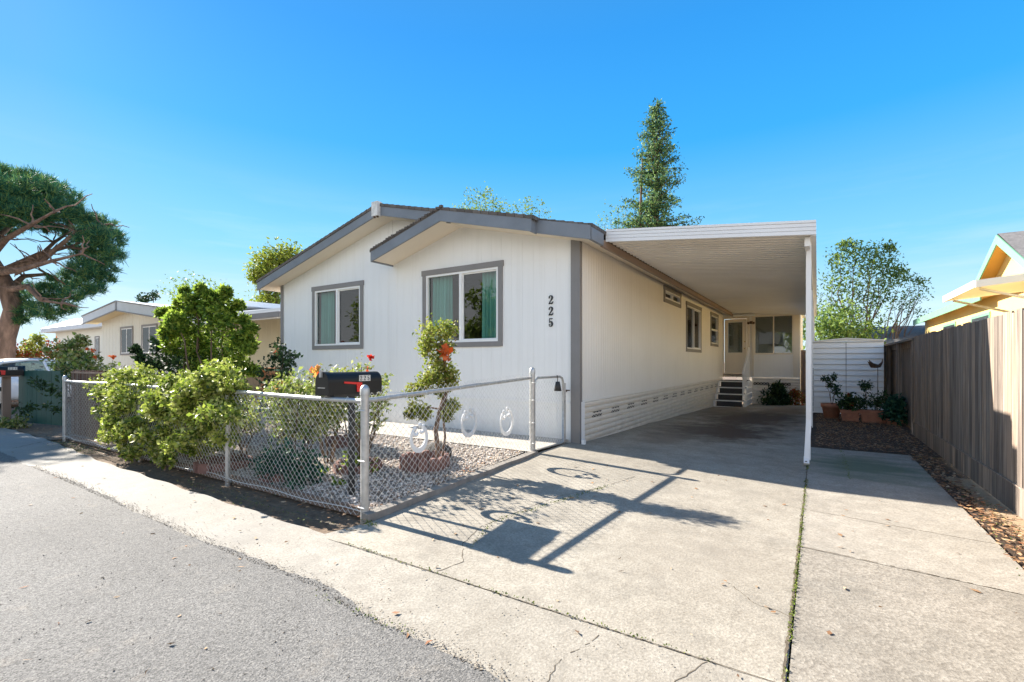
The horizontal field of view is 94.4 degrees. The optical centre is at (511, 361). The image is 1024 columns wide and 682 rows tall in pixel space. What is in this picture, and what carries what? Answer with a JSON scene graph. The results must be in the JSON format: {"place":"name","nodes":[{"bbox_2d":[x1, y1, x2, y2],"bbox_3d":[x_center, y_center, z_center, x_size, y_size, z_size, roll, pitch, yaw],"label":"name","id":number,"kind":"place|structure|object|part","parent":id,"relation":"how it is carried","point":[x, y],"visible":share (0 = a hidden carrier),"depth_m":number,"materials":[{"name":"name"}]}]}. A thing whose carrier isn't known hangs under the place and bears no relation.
{"place":"outdoors","nodes":[
{"label":"outdoors","id":0,"kind":"place"},
{"bbox_2d":[0,400,73,439],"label":"side yard","id":1,"kind":"structure","parent":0,"point":[35,429],"depth_m":9.55,"materials":[{"name":"grey concrete"}]},
{"bbox_2d":[0,358,70,407],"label":"parked car","id":2,"kind":"object","parent":1,"relation":"on","point":[27,364],"visible":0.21,"depth_m":14.36,"materials":[{"name":"white paint"}]},
{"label":"windows","id":3,"kind":"part","parent":2,"relation":"part of","materials":[{"name":"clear glass"}]},
{"bbox_2d":[33,332,106,395],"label":"rose bush","id":4,"kind":"object","parent":1,"relation":"on","point":[76,357],"visible":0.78,"depth_m":11.62,"materials":[{"name":"green plant"}]},
{"bbox_2d":[101,355,124,369],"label":"flower stalk","id":5,"kind":"object","parent":1,"relation":"on","point":[114,364],"visible":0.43,"depth_m":9.49,"materials":[{"name":"plant"}]},
{"bbox_2d":[187,308,279,370],"bbox_3d":[-6.830,-0.525,21.730,10.200,3.750,10.840,0,0,33],"label":"neighbour carport","id":6,"kind":"object","parent":1,"relation":"on","point":[268,322],"visible":0.12,"depth_m":19.45,"materials":[{"name":"white metal"}]},
{"bbox_2d":[243,367,278,410],"bbox_3d":[-6.620,0.750,12.106,2.965,1.200,0.200,0,0,33],"label":"cedar fence","id":7,"kind":"object","parent":1,"relation":"on","point":[253,382],"visible":0.04,"depth_m":11.98,"materials":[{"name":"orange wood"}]},
{"bbox_2d":[0,451,500,681],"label":"road","id":8,"kind":"structure","parent":0,"point":[52,595],"depth_m":2.54,"materials":[{"name":"grey asphalt"}]},
{"bbox_2d":[0,465,774,681],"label":"grit","id":9,"kind":"object","parent":8,"relation":"on","point":[107,498],"visible":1,"depth_m":2.88,"materials":[{"name":"gravel"}]},
{"bbox_2d":[67,420,522,509],"bbox_3d":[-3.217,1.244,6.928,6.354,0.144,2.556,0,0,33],"label":"gravel","id":10,"kind":"structure","parent":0,"point":[354,499],"depth_m":5.74,"materials":[{"name":"grey gravel"}]},
{"bbox_2d":[71,369,131,444],"bbox_3d":[-6.798,0.720,7.823,2.700,1.159,0.027,0,0,33],"label":"reed screen","id":11,"kind":"object","parent":10,"relation":"on","point":[81,375],"visible":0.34,"depth_m":8.21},
{"bbox_2d":[82,357,263,469],"bbox_3d":[-4.679,0.682,6.588,5.225,1.463,1.494,0,0,33],"label":"hedge","id":12,"kind":"object","parent":10,"relation":"on","point":[187,393],"visible":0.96,"depth_m":5.72,"materials":[{"name":"green plant"}]},
{"bbox_2d":[151,280,261,378],"bbox_3d":[-5.534,-0.083,8.710,1.913,2.789,1.179,0,0,-9],"label":"tall shrub","id":13,"kind":"object","parent":10,"relation":"on","point":[202,302],"visible":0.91,"depth_m":8.52,"materials":[{"name":"green plant"}]},
{"bbox_2d":[193,454,252,473],"bbox_3d":[-3.553,1.256,5.852,0.616,0.120,0.641,0,0,33],"label":"planter ring","id":14,"kind":"object","parent":10,"relation":"on","point":[200,468],"visible":0.68,"depth_m":5.67,"materials":[{"name":"brown stone"}]},
{"bbox_2d":[227,339,248,380],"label":"rose bush","id":15,"kind":"object","parent":10,"relation":"on","point":[248,365],"visible":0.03,"depth_m":9.99,"materials":[{"name":"green plant"}]},
{"bbox_2d":[232,395,270,461],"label":"rose bush","id":16,"kind":"object","parent":10,"relation":"on","point":[248,422],"visible":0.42,"depth_m":6.09,"materials":[{"name":"green plant"}]},
{"bbox_2d":[249,377,298,433],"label":"rose bush","id":17,"kind":"object","parent":10,"relation":"on","point":[261,421],"visible":0.09,"depth_m":8.05,"materials":[{"name":"green plant"}]},
{"bbox_2d":[253,337,302,438],"bbox_3d":[-3.685,0.416,7.597,0.784,1.637,0.702,0,0,9],"label":"rose bush","id":18,"kind":"object","parent":10,"relation":"on","point":[280,356],"visible":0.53,"depth_m":7.47,"materials":[{"name":"green plant"}]},
{"bbox_2d":[257,465,311,482],"bbox_3d":[-2.544,1.259,5.382,0.597,0.100,0.611,0,0,33],"label":"planter ring","id":19,"kind":"object","parent":10,"relation":"on","point":[273,478],"visible":0.15,"depth_m":5.10,"materials":[{"name":"stone"}]},
{"bbox_2d":[243,436,329,494],"bbox_3d":[-2.425,1.125,5.135,1.085,0.656,0.621,0,0,33],"label":"plant","id":20,"kind":"object","parent":10,"relation":"on","point":[295,470],"visible":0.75,"depth_m":5.04,"materials":[{"name":"green plant"}]},
{"bbox_2d":[250,363,339,471],"bbox_3d":[-2.495,0.653,5.453,0.977,1.276,0.782,0,0,-37],"label":"rose bush","id":21,"kind":"object","parent":10,"relation":"on","point":[297,384],"visible":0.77,"depth_m":5.32,"materials":[{"name":"green plant"}]},
{"bbox_2d":[298,364,350,462],"bbox_3d":[-2.334,0.647,5.937,0.700,1.235,0.732,0,0,-18],"label":"rose bush","id":22,"kind":"object","parent":10,"relation":"on","point":[315,369],"visible":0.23,"depth_m":5.86,"materials":[{"name":"green plant"}]},
{"bbox_2d":[317,467,346,485],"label":"plant","id":23,"kind":"object","parent":10,"relation":"on","point":[339,482],"visible":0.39,"depth_m":4.97,"materials":[{"name":"green plant"}]},
{"bbox_2d":[324,434,359,448],"bbox_3d":[-2.477,1.182,7.065,0.581,0.120,0.588,0,0,33],"label":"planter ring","id":24,"kind":"object","parent":10,"relation":"on","point":[339,441],"visible":0.36,"depth_m":6.83,"materials":[{"name":"stone"}]},
{"bbox_2d":[333,457,381,474],"bbox_3d":[-1.818,1.228,5.594,0.540,0.110,0.547,0,0,33],"label":"planter ring","id":25,"kind":"object","parent":10,"relation":"on","point":[345,468],"visible":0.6,"depth_m":5.42,"materials":[{"name":"stone"}]},
{"bbox_2d":[338,450,378,472],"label":"plant","id":26,"kind":"object","parent":10,"relation":"on","point":[356,461],"visible":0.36,"depth_m":5.45,"materials":[{"name":"green plant"}]},
{"bbox_2d":[328,352,395,466],"bbox_3d":[-1.779,0.578,5.585,0.737,1.373,0.797,0,0,1],"label":"rose bush","id":27,"kind":"object","parent":10,"relation":"on","point":[384,383],"visible":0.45,"depth_m":5.55,"materials":[{"name":"green plant"}]},
{"bbox_2d":[399,450,449,472],"bbox_3d":[-1.037,1.181,5.637,0.577,0.160,0.590,0,0,33],"label":"planter ring","id":28,"kind":"object","parent":10,"relation":"on","point":[414,457],"visible":0.68,"depth_m":5.44,"materials":[{"name":"brown stone"}]},
{"bbox_2d":[401,313,461,458],"bbox_3d":[-0.924,0.380,5.632,0.673,1.906,0.556,0,0,33],"label":"topiary tree","id":29,"kind":"object","parent":10,"relation":"on","point":[445,376],"visible":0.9,"depth_m":5.59,"materials":[{"name":"green plant"}]},
{"bbox_2d":[423,442,451,456],"bbox_3d":[-0.953,1.149,6.050,0.409,0.242,0.312,0,0,33],"label":"rock","id":30,"kind":"object","parent":10,"relation":"on","point":[441,443],"visible":0.33,"depth_m":5.97,"materials":[{"name":"grey stone"}]},
{"bbox_2d":[0,428,771,681],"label":"pavement","id":31,"kind":"structure","parent":0,"point":[481,624],"depth_m":2.71,"materials":[{"name":"concrete"}]},
{"bbox_2d":[246,411,568,451],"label":"path","id":32,"kind":"structure","parent":0,"point":[399,432],"depth_m":7.44,"materials":[{"name":"concrete"}]},
{"bbox_2d":[0,0,1023,362],"label":"sky","id":33,"kind":"structure","parent":0,"point":[211,130],"materials":[{"name":"blue"}]},
{"bbox_2d":[9,363,1022,681],"bbox_3d":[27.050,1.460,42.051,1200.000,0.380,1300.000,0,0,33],"label":"ground","id":34,"kind":"structure","parent":0,"point":[263,503],"depth_m":4.93,"materials":[{"name":"soil"}]},
{"bbox_2d":[0,366,23,428],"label":"mailbox","id":35,"kind":"object","parent":34,"relation":"on","point":[7,373],"visible":0.99,"depth_m":9.88,"materials":[{"name":"black metal"}]},
{"bbox_2d":[0,413,32,428],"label":"weed clump","id":36,"kind":"object","parent":34,"relation":"on","point":[17,423],"visible":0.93,"depth_m":9.68,"materials":[{"name":"green plant"}]},
{"bbox_2d":[16,332,62,359],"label":"red bush","id":37,"kind":"object","parent":34,"relation":"on","point":[25,350],"visible":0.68,"depth_m":18.76,"materials":[{"name":"green plant"}]},
{"bbox_2d":[0,162,130,401],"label":"pine tree","id":38,"kind":"object","parent":34,"relation":"on","point":[31,199],"visible":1,"depth_m":15.94,"materials":[{"name":"green plant"}]},
{"bbox_2d":[41,318,101,367],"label":"house","id":39,"kind":"structure","parent":34,"relation":"on","point":[63,330],"depth_m":32.04,"materials":[{"name":"paint"}]},
{"bbox_2d":[95,336,99,360],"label":"window","id":40,"kind":"structure","parent":39,"relation":"in","point":[97,338],"depth_m":30.91,"materials":[{"name":"glass"}]},
{"bbox_2d":[135,290,160,302],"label":"dark tree","id":41,"kind":"object","parent":34,"relation":"on","point":[148,297],"visible":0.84,"depth_m":39.89,"materials":[{"name":"green plant"}]},
{"bbox_2d":[127,335,204,376],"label":"dark shrub","id":42,"kind":"object","parent":34,"relation":"on","point":[155,362],"visible":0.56,"depth_m":8.73,"materials":[{"name":"green plant"}]},
{"bbox_2d":[81,300,279,376],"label":"neighbour house","id":43,"kind":"structure","parent":34,"relation":"on","point":[125,324],"depth_m":22.60,"materials":[{"name":"paint"}]},
{"bbox_2d":[120,326,132,354],"bbox_3d":[-18.376,-0.985,22.635,1.500,1.370,0.050,0,0,33],"label":"window","id":44,"kind":"structure","parent":43,"relation":"in","point":[126,333],"depth_m":22.63,"materials":[{"name":"glass"}]},
{"bbox_2d":[141,323,157,354],"bbox_3d":[-16.252,-0.985,21.269,1.650,1.370,0.050,0,0,33],"label":"window","id":45,"kind":"structure","parent":43,"relation":"in","point":[147,330],"depth_m":21.36,"materials":[{"name":"glass"}]},
{"bbox_2d":[157,269,238,300],"bbox_3d":[-22.526,-2.640,33.810,5.622,8.055,2.747,0,0,4],"label":"dark tree","id":46,"kind":"object","parent":34,"relation":"on","point":[182,284],"visible":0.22,"depth_m":33.80,"materials":[{"name":"green plant"}]},
{"bbox_2d":[62,375,369,524],"bbox_3d":[-4.536,0.798,6.179,7.856,1.200,0.082,0,0,33],"label":"chain link fence","id":47,"kind":"object","parent":34,"relation":"on","point":[363,400],"visible":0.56,"depth_m":4.76,"materials":[{"name":"metal"}]},
{"bbox_2d":[18,370,62,425],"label":"teal gate","id":48,"kind":"structure","parent":47,"relation":"attached to","point":[27,393],"depth_m":9.82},
{"bbox_2d":[11,361,73,417],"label":"climbing plant","id":49,"kind":"object","parent":48,"relation":"attached to","point":[52,390],"visible":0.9,"depth_m":9.29,"materials":[{"name":"green plant"}]},
{"bbox_2d":[71,436,369,516],"bbox_3d":[-4.451,1.330,6.204,7.600,0.080,0.040,0,0,33],"label":"timber edging","id":50,"kind":"object","parent":34,"relation":"on","point":[337,502],"visible":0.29,"depth_m":4.90,"materials":[{"name":"wood"}]},
{"bbox_2d":[242,237,302,303],"bbox_3d":[-12.907,-2.706,25.938,3.660,8.191,2.667,0,0,-8],"label":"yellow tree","id":51,"kind":"object","parent":34,"relation":"on","point":[270,262],"visible":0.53,"depth_m":25.51,"materials":[{"name":"green plant"}]},
{"bbox_2d":[315,370,381,495],"bbox_3d":[-1.568,0.732,4.582,0.196,1.305,0.650,0,0,33],"label":"mailbox","id":52,"kind":"object","parent":34,"relation":"on","point":[339,384],"visible":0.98,"depth_m":4.55,"materials":[{"name":"black metal"}]},
{"bbox_2d":[315,370,333,395],"bbox_3d":[-1.726,0.196,4.341,0.192,0.231,0.075,0,0,33],"label":"door","id":53,"kind":"structure","parent":52,"relation":"in","point":[324,383],"depth_m":4.31,"materials":[{"name":"black metal"}]},
{"bbox_2d":[361,451,537,522],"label":"kerb","id":54,"kind":"structure","parent":34,"relation":"on","point":[379,512],"depth_m":4.65,"materials":[{"name":"concrete"}]},
{"bbox_2d":[369,367,535,508],"bbox_3d":[-0.489,0.696,5.204,0.085,1.242,2.737,0,0,35],"label":"chain link fence","id":55,"kind":"object","parent":54,"relation":"on","point":[532,382],"visible":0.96,"depth_m":5.04,"materials":[{"name":"metal"}]},
{"bbox_2d":[410,423,427,452],"bbox_3d":[-0.892,0.733,4.574,0.028,0.293,0.240,0,0,33],"label":"ring ornament","id":56,"kind":"object","parent":55,"relation":"attached to","point":[421,448],"visible":1,"depth_m":4.57,"materials":[{"name":"white ceramic"}]},
{"bbox_2d":[461,406,476,436],"bbox_3d":[-0.470,0.665,5.230,0.028,0.342,0.280,0,0,33],"label":"ring ornament","id":57,"kind":"object","parent":55,"relation":"attached to","point":[466,418],"visible":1,"depth_m":5.24,"materials":[{"name":"white ceramic"}]},
{"bbox_2d":[499,406,513,435],"bbox_3d":[-0.062,0.736,5.865,0.028,0.368,0.300,0,0,33],"label":"ring ornament","id":58,"kind":"object","parent":55,"relation":"attached to","point":[511,427],"visible":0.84,"depth_m":5.85,"materials":[{"name":"white ceramic"}]},
{"bbox_2d":[535,375,565,450],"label":"garden gate","id":59,"kind":"structure","parent":55,"relation":"attached to","point":[563,416],"depth_m":6.79,"materials":[{"name":"metal"}]},
{"bbox_2d":[554,375,561,390],"bbox_3d":[0.654,0.309,6.792,0.112,0.226,0.105,0,0,33],"label":"hanging bell","id":60,"kind":"object","parent":59,"relation":"hanging from","point":[557,386],"visible":0.94,"depth_m":6.76,"materials":[{"name":"black paint"}]},
{"bbox_2d":[452,181,514,212],"bbox_3d":[-2.178,-5.700,33.669,4.716,14.176,4.257,0,0,17],"label":"tree","id":61,"kind":"object","parent":34,"relation":"on","point":[499,209],"visible":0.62,"depth_m":33.81,"materials":[{"name":"green plant"}]},
{"bbox_2d":[256,201,732,444],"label":"manufactured house","id":62,"kind":"structure","parent":34,"relation":"on","point":[617,339],"depth_m":8.64,"materials":[{"name":"white wood"}]},
{"bbox_2d":[311,280,363,349],"bbox_3d":[-3.677,-0.956,10.198,1.720,1.392,0.247,0,0,33],"label":"window","id":63,"kind":"structure","parent":62,"relation":"in","point":[327,292],"depth_m":10.41,"materials":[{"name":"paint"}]},
{"bbox_2d":[421,260,503,346],"bbox_3d":[-0.841,-0.956,8.350,1.810,1.412,0.247,0,0,33],"label":"window","id":64,"kind":"structure","parent":62,"relation":"in","point":[492,278],"depth_m":8.20,"materials":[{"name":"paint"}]},
{"bbox_2d":[663,285,681,307],"bbox_3d":[3.919,-1.571,11.623,0.076,0.382,1.650,0,0,33],"label":"window","id":65,"kind":"structure","parent":62,"relation":"in","point":[667,290],"depth_m":11.56,"materials":[{"name":"paint"}]},
{"bbox_2d":[686,301,701,352],"bbox_3d":[5.212,-0.949,13.633,0.076,1.365,2.010,0,0,33],"label":"window","id":66,"kind":"structure","parent":62,"relation":"in","point":[694,307],"depth_m":13.71,"materials":[{"name":"paint"}]},
{"bbox_2d":[710,312,718,346],"bbox_3d":[6.951,-1.086,16.336,0.076,1.132,1.440,0,0,33],"label":"window","id":67,"kind":"structure","parent":62,"relation":"in","point":[712,314],"depth_m":16.41,"materials":[{"name":"paint"}]},
{"bbox_2d":[503,196,551,218],"bbox_3d":[1.148,-5.322,33.973,3.271,13.410,2.665,0,0,33],"label":"roof tree","id":68,"kind":"object","parent":34,"relation":"on","point":[532,207],"visible":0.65,"depth_m":33.96,"materials":[{"name":"green plant"}]},
{"bbox_2d":[595,199,626,229],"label":"roof tree","id":69,"kind":"object","parent":34,"relation":"on","point":[613,222],"visible":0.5,"depth_m":35.97,"materials":[{"name":"green plant"}]},
{"bbox_2d":[611,97,704,228],"bbox_3d":[10.381,-8.444,33.132,6.756,19.593,7.268,0,0,33],"label":"conifer tree","id":70,"kind":"object","parent":34,"relation":"on","point":[653,205],"visible":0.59,"depth_m":32.56,"materials":[{"name":"green plant"}]},
{"bbox_2d":[721,312,804,403],"bbox_3d":[9.796,-0.073,18.371,2.600,3.654,3.700,0,0,33],"label":"enclosed porch","id":71,"kind":"object","parent":34,"relation":"on","point":[774,342],"visible":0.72,"depth_m":17.09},
{"bbox_2d":[725,319,746,373],"bbox_3d":[8.281,-0.560,17.586,0.740,2.020,0.140,0,0,33],"label":"door","id":72,"kind":"structure","parent":71,"relation":"in","point":[735,333],"depth_m":17.62,"materials":[{"name":"white glass"}]},
{"bbox_2d":[754,314,792,354],"bbox_3d":[9.327,-0.955,16.930,1.230,1.410,0.070,0,0,33],"label":"window","id":73,"kind":"structure","parent":71,"relation":"in","point":[774,334],"depth_m":16.93,"materials":[{"name":"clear glass"}]},
{"bbox_2d":[801,350,805,401],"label":"board gate","id":74,"kind":"structure","parent":71,"relation":"attached to","point":[803,371],"depth_m":16.49,"materials":[{"name":"grey wood"}]},
{"bbox_2d":[757,379,793,405],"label":"shrub","id":75,"kind":"object","parent":34,"relation":"on","point":[777,393],"visible":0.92,"depth_m":16.29,"materials":[{"name":"green plant"}]},
{"bbox_2d":[788,387,805,405],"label":"shrub","id":76,"kind":"object","parent":34,"relation":"on","point":[795,394],"visible":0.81,"depth_m":15.98,"materials":[{"name":"red plant"}]},
{"bbox_2d":[803,295,895,349],"bbox_3d":[15.098,-0.868,22.063,4.612,4.502,3.137,0,0,7],"label":"bush","id":77,"kind":"object","parent":34,"relation":"on","point":[833,326],"visible":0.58,"depth_m":21.60,"materials":[{"name":"green plant"}]},
{"bbox_2d":[803,237,915,346],"bbox_3d":[18.746,-2.715,26.117,5.674,8.211,5.034,0,0,33],"label":"leafy tree","id":78,"kind":"object","parent":34,"relation":"on","point":[845,244],"visible":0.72,"depth_m":25.90,"materials":[{"name":"green plant"}]},
{"bbox_2d":[859,325,924,344],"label":"grey roof building","id":79,"kind":"structure","parent":34,"relation":"on","point":[917,330],"depth_m":25.45,"materials":[{"name":"grey"}]},
{"bbox_2d":[880,272,933,338],"bbox_3d":[20.603,-1.688,24.922,3.036,6.146,1.161,0,0,-4],"label":"leafy tree","id":80,"kind":"object","parent":34,"relation":"on","point":[901,309],"visible":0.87,"depth_m":24.96,"materials":[{"name":"green plant"}]},
{"bbox_2d":[912,457,1023,568],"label":"leaf strip","id":81,"kind":"object","parent":34,"relation":"on","point":[949,466],"visible":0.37,"depth_m":4.58,"materials":[{"name":"plant"}]},
{"bbox_2d":[945,477,1023,547],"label":"sand strip","id":82,"kind":"object","parent":81,"relation":"on","point":[991,498],"visible":0.58,"depth_m":4.43,"materials":[{"name":"soil"}]},
{"bbox_2d":[913,231,1023,333],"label":"yellow house","id":83,"kind":"structure","parent":34,"relation":"on","point":[1005,255],"depth_m":14.11,"materials":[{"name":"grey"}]},
{"bbox_2d":[943,321,955,328],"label":"window","id":84,"kind":"structure","parent":83,"relation":"in","point":[952,324],"depth_m":19.73,"materials":[{"name":"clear glass"}]},
{"bbox_2d":[971,311,990,322],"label":"window","id":85,"kind":"structure","parent":83,"relation":"in","point":[986,315],"depth_m":15.90,"materials":[{"name":"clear glass"}]},
{"bbox_2d":[943,274,1023,311],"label":"patio cover","id":86,"kind":"object","parent":83,"relation":"attached to","point":[1009,285],"visible":1,"depth_m":11.09,"materials":[{"name":"white wood"}]},
{"bbox_2d":[327,404,806,681],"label":"driveway","id":87,"kind":"structure","parent":0,"point":[709,536],"depth_m":3.71,"materials":[{"name":"concrete"}]},
{"bbox_2d":[16,437,1014,681],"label":"crack","id":88,"kind":"object","parent":87,"relation":"on","point":[786,641],"visible":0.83,"depth_m":3.03,"materials":[{"name":"grey concrete"}]},
{"bbox_2d":[47,440,1023,681],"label":"moss","id":89,"kind":"object","parent":87,"relation":"on","point":[797,568],"visible":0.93,"depth_m":3.45,"materials":[{"name":"green plant"}]},
{"bbox_2d":[606,220,816,464],"bbox_3d":[5.902,-0.226,11.599,2.603,3.427,12.704,0,0,33],"label":"carport","id":90,"kind":"object","parent":87,"relation":"on","point":[763,268],"visible":0.98,"depth_m":7.58,"materials":[{"name":"white metal"}]},
{"bbox_2d":[713,347,751,406],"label":"porch steps","id":91,"kind":"structure","parent":87,"relation":"on","point":[733,393],"depth_m":16.19,"materials":[{"name":"white wood"}]},
{"bbox_2d":[811,413,941,457],"bbox_3d":[7.603,1.379,10.442,1.750,0.084,8.210,0,0,33],"label":"mulch bed","id":92,"kind":"object","parent":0,"point":[815,429],"visible":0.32,"depth_m":8.26,"materials":[{"name":"soil"}]},
{"bbox_2d":[10,413,1023,676],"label":"leaf litter","id":93,"kind":"object","parent":92,"relation":"on","point":[958,483],"visible":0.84,"depth_m":5.42,"materials":[{"name":"brown plant"}]},
{"bbox_2d":[820,372,841,418],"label":"potted plant","id":94,"kind":"object","parent":92,"relation":"on","point":[832,409],"visible":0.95,"depth_m":11.09,"materials":[{"name":"green plant"}]},
{"bbox_2d":[813,338,884,413],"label":"garden shed","id":95,"kind":"structure","parent":92,"relation":"on","point":[846,359],"depth_m":12.03,"materials":[{"name":"white metal"}]},
{"bbox_2d":[834,392,867,421],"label":"potted plant","id":96,"kind":"object","parent":92,"relation":"on","point":[848,412],"visible":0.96,"depth_m":10.57,"materials":[{"name":"green plant"}]},
{"bbox_2d":[856,378,888,423],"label":"potted plant","id":97,"kind":"object","parent":92,"relation":"on","point":[868,415],"visible":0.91,"depth_m":10.30,"materials":[{"name":"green plant"}]},
{"bbox_2d":[867,358,882,409],"bbox_3d":[8.266,0.640,10.816,0.311,1.420,0.130,0,0,6],"label":"garden stake bird","id":98,"kind":"object","parent":92,"relation":"on","point":[872,365],"visible":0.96,"depth_m":10.81},
{"bbox_2d":[877,392,907,425],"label":"potted plant","id":99,"kind":"object","parent":92,"relation":"on","point":[896,405],"visible":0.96,"depth_m":9.90,"materials":[{"name":"green plant"}]},
{"bbox_2d":[884,338,913,433],"bbox_3d":[9.506,0.470,11.950,0.180,1.800,7.866,0,0,33],"label":"board fence","id":100,"kind":"object","parent":92,"relation":"on","point":[898,367],"visible":0.48,"depth_m":10.29,"materials":[{"name":"brown wood"}]},
{"bbox_2d":[913,308,1023,519],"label":"board fence","id":101,"kind":"object","parent":92,"relation":"on","point":[968,399],"visible":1,"depth_m":5.17,"materials":[{"name":"wood"}]},
{"bbox_2d":[789,547,1023,681],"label":"driveway","id":102,"kind":"structure","parent":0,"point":[918,627],"depth_m":2.39,"materials":[{"name":"beige concrete"}]},
{"bbox_2d":[801,447,1023,594],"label":"driveway","id":103,"kind":"structure","parent":0,"point":[907,491],"depth_m":3.95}
]}

